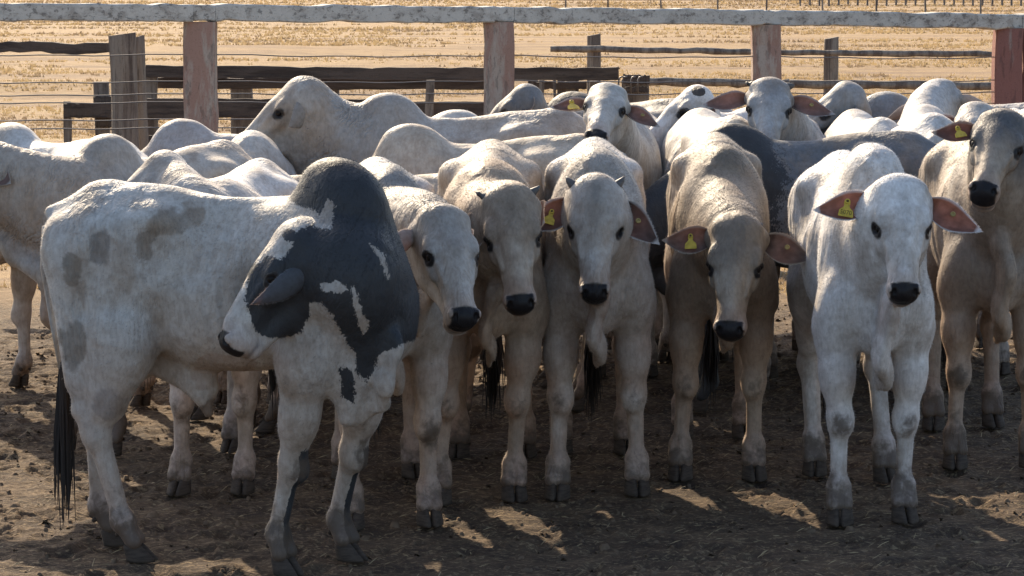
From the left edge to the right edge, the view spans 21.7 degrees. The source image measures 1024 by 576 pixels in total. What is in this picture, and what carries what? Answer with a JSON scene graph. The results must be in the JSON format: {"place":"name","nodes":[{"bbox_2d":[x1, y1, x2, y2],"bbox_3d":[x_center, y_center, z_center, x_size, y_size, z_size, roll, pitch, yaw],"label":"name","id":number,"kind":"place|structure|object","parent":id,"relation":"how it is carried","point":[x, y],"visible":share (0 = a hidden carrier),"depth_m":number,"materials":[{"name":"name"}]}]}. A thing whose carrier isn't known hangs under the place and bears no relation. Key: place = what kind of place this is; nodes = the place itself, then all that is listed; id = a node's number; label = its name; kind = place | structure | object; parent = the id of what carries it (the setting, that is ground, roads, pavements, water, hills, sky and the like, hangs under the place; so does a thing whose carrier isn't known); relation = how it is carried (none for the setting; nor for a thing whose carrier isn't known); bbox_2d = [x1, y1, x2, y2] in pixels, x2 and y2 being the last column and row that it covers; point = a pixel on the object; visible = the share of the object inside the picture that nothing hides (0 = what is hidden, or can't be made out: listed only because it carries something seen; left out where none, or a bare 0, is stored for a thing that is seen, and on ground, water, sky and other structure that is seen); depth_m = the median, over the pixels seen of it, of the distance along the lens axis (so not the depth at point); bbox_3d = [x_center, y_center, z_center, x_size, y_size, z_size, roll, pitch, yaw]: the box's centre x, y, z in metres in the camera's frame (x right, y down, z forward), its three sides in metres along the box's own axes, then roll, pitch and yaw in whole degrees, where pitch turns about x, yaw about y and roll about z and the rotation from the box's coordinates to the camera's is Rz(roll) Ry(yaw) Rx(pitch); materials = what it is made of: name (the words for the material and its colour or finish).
{"place":"outdoors","nodes":[
{"label":"outdoors","id":0,"kind":"place"},
{"bbox_2d":[0,0,1023,575],"bbox_3d":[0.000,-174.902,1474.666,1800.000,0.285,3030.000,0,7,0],"label":"ground","id":1,"kind":"structure","parent":0,"point":[494,544],"depth_m":11.13,"materials":[{"name":"brown soil"}]},
{"bbox_2d":[0,32,148,150],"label":"timber corner fence","id":2,"kind":"object","parent":1,"relation":"on","point":[127,68],"visible":0.52,"depth_m":17.45,"materials":[{"name":"grey wood"}]},
{"bbox_2d":[0,122,155,406],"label":"zebu cow","id":3,"kind":"object","parent":1,"relation":"on","point":[23,287],"visible":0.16,"depth_m":13.33},
{"bbox_2d":[0,133,260,456],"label":"zebu cow","id":4,"kind":"object","parent":1,"relation":"on","point":[34,185],"visible":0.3,"depth_m":11.36},
{"bbox_2d":[37,118,237,289],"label":"zebu cow","id":5,"kind":"object","parent":1,"relation":"on","point":[172,135],"visible":0.05,"depth_m":14.23},
{"bbox_2d":[127,150,298,495],"bbox_3d":[-1.151,0.086,11.139,0.716,1.371,1.376,3,7,24],"label":"zebu cow","id":6,"kind":"object","parent":1,"relation":"on","point":[259,177],"visible":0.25,"depth_m":10.73},
{"bbox_2d":[38,155,421,575],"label":"zebu cow","id":7,"kind":"object","parent":1,"relation":"on","point":[306,290],"visible":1,"depth_m":9.29},
{"bbox_2d":[213,130,296,404],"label":"zebu cow","id":8,"kind":"object","parent":1,"relation":"on","point":[254,144],"visible":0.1,"depth_m":12.91},
{"bbox_2d":[63,65,618,142],"bbox_3d":[-1.204,-0.734,19.035,3.916,1.721,0.638,0,7,0],"label":"timber pen","id":9,"kind":"object","parent":1,"relation":"on","point":[235,73],"visible":0.39,"depth_m":18.83,"materials":[{"name":"brown wood"}]},
{"bbox_2d":[254,173,505,432],"bbox_3d":[-0.831,0.053,12.213,1.633,1.180,0.499,0,7,0],"label":"zebu cow","id":10,"kind":"object","parent":1,"relation":"on","point":[267,424],"visible":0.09,"depth_m":12.12},
{"bbox_2d":[331,156,481,530],"bbox_3d":[-0.461,0.187,10.283,0.536,1.375,2.024,-1,7,-6],"label":"zebu cow","id":11,"kind":"object","parent":1,"relation":"on","point":[439,241],"visible":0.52,"depth_m":9.98},
{"bbox_2d":[245,76,608,387],"bbox_3d":[-0.442,-0.296,13.481,1.900,1.572,0.557,0,7,-1],"label":"zebu cow","id":12,"kind":"object","parent":1,"relation":"on","point":[303,123],"visible":0.37,"depth_m":13.28},
{"bbox_2d":[433,109,484,359],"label":"zebu cow","id":13,"kind":"object","parent":1,"relation":"on","point":[459,113],"visible":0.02,"depth_m":14.34},
{"bbox_2d":[436,138,550,505],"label":"zebu cow","id":14,"kind":"object","parent":1,"relation":"on","point":[493,188],"visible":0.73,"depth_m":10.48},
{"bbox_2d":[373,123,626,410],"bbox_3d":[-0.361,-0.114,12.828,1.890,1.365,0.552,0,7,0],"label":"zebu cow","id":15,"kind":"object","parent":1,"relation":"on","point":[416,149],"visible":0.07,"depth_m":12.67},
{"bbox_2d":[0,3,1023,132],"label":"concrete fence","id":16,"kind":"object","parent":1,"relation":"on","point":[200,93],"visible":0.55,"depth_m":17.51,"materials":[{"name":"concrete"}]},
{"bbox_2d":[0,304,1023,575],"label":"dirt clods","id":17,"kind":"object","parent":1,"relation":"on","point":[602,546],"visible":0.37,"depth_m":10.82,"materials":[{"name":"brown soil"}]},
{"bbox_2d":[541,136,659,500],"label":"zebu cow","id":18,"kind":"object","parent":1,"relation":"on","point":[598,228],"visible":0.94,"depth_m":10.54},
{"bbox_2d":[550,82,662,376],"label":"zebu cow","id":19,"kind":"object","parent":1,"relation":"on","point":[613,116],"visible":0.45,"depth_m":13.05},
{"bbox_2d":[489,83,732,340],"bbox_3d":[0.522,-0.445,15.130,1.737,1.474,0.781,-3,8,-25],"label":"zebu cow","id":20,"kind":"object","parent":1,"relation":"on","point":[525,96],"visible":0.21,"depth_m":14.63},
{"bbox_2d":[548,91,674,110],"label":"zebu cow","id":21,"kind":"object","parent":1,"relation":"on","point":[652,105],"visible":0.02,"depth_m":15.85},
{"bbox_2d":[618,74,649,102],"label":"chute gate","id":22,"kind":"structure","parent":1,"relation":"on","point":[636,88],"depth_m":19.34,"materials":[{"name":"brown wood"}]},
{"bbox_2d":[649,84,747,147],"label":"zebu cow","id":23,"kind":"object","parent":1,"relation":"on","point":[689,98],"visible":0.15,"depth_m":14.17},
{"bbox_2d":[658,107,770,389],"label":"zebu cow","id":24,"kind":"object","parent":1,"relation":"on","point":[688,129],"visible":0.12,"depth_m":13.88},
{"bbox_2d":[662,131,805,481],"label":"zebu cow","id":25,"kind":"object","parent":1,"relation":"on","point":[724,249],"visible":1,"depth_m":10.92},
{"bbox_2d":[701,76,834,378],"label":"zebu cow","id":26,"kind":"object","parent":1,"relation":"on","point":[776,109],"visible":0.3,"depth_m":13.09},
{"bbox_2d":[550,33,991,95],"bbox_3d":[2.234,-1.278,23.075,3.808,1.838,0.410,0,7,0],"label":"post and rail fence","id":27,"kind":"object","parent":1,"relation":"on","point":[593,47],"visible":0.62,"depth_m":22.90,"materials":[{"name":"grey wood"}]},
{"bbox_2d":[565,0,981,13],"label":"field fence","id":28,"kind":"object","parent":1,"relation":"on","point":[821,5],"visible":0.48,"depth_m":109.36,"materials":[{"name":"grey wood"}]},
{"bbox_2d":[645,123,946,411],"bbox_3d":[1.205,-0.117,12.798,1.862,1.378,0.573,0,7,0],"label":"zebu cow","id":29,"kind":"object","parent":1,"relation":"on","point":[786,165],"visible":0.17,"depth_m":12.64},
{"bbox_2d":[823,108,898,378],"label":"zebu cow","id":30,"kind":"object","parent":1,"relation":"on","point":[857,120],"visible":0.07,"depth_m":13.74},
{"bbox_2d":[785,142,982,526],"bbox_3d":[1.417,0.126,10.518,0.630,1.440,1.683,0,7,-1],"label":"zebu cow","id":31,"kind":"object","parent":1,"relation":"on","point":[863,217],"visible":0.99,"depth_m":10.09},
{"bbox_2d":[799,0,1021,5],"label":"field fence","id":32,"kind":"object","parent":1,"relation":"on","point":[915,1],"visible":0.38,"depth_m":149.11,"materials":[{"name":"grey wood"}]},
{"bbox_2d":[807,80,1023,339],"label":"zebu cow","id":33,"kind":"object","parent":1,"relation":"on","point":[838,99],"visible":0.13,"depth_m":14.54},
{"bbox_2d":[888,78,984,390],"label":"zebu cow","id":34,"kind":"object","parent":1,"relation":"on","point":[925,107],"visible":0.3,"depth_m":14.26},
{"bbox_2d":[918,106,1023,469],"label":"zebu cow","id":35,"kind":"object","parent":1,"relation":"on","point":[976,170],"visible":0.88,"depth_m":11.21},
{"bbox_2d":[942,101,1023,374],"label":"zebu cow","id":36,"kind":"object","parent":1,"relation":"on","point":[971,111],"visible":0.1,"depth_m":13.38},
{"bbox_2d":[0,0,1023,295],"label":"dry grass","id":37,"kind":"structure","parent":0,"point":[90,130],"depth_m":78.87,"materials":[{"name":"beige plant"}]},
{"bbox_2d":[1,319,1022,575],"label":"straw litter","id":38,"kind":"object","parent":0,"point":[539,517],"visible":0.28,"depth_m":10.61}
]}

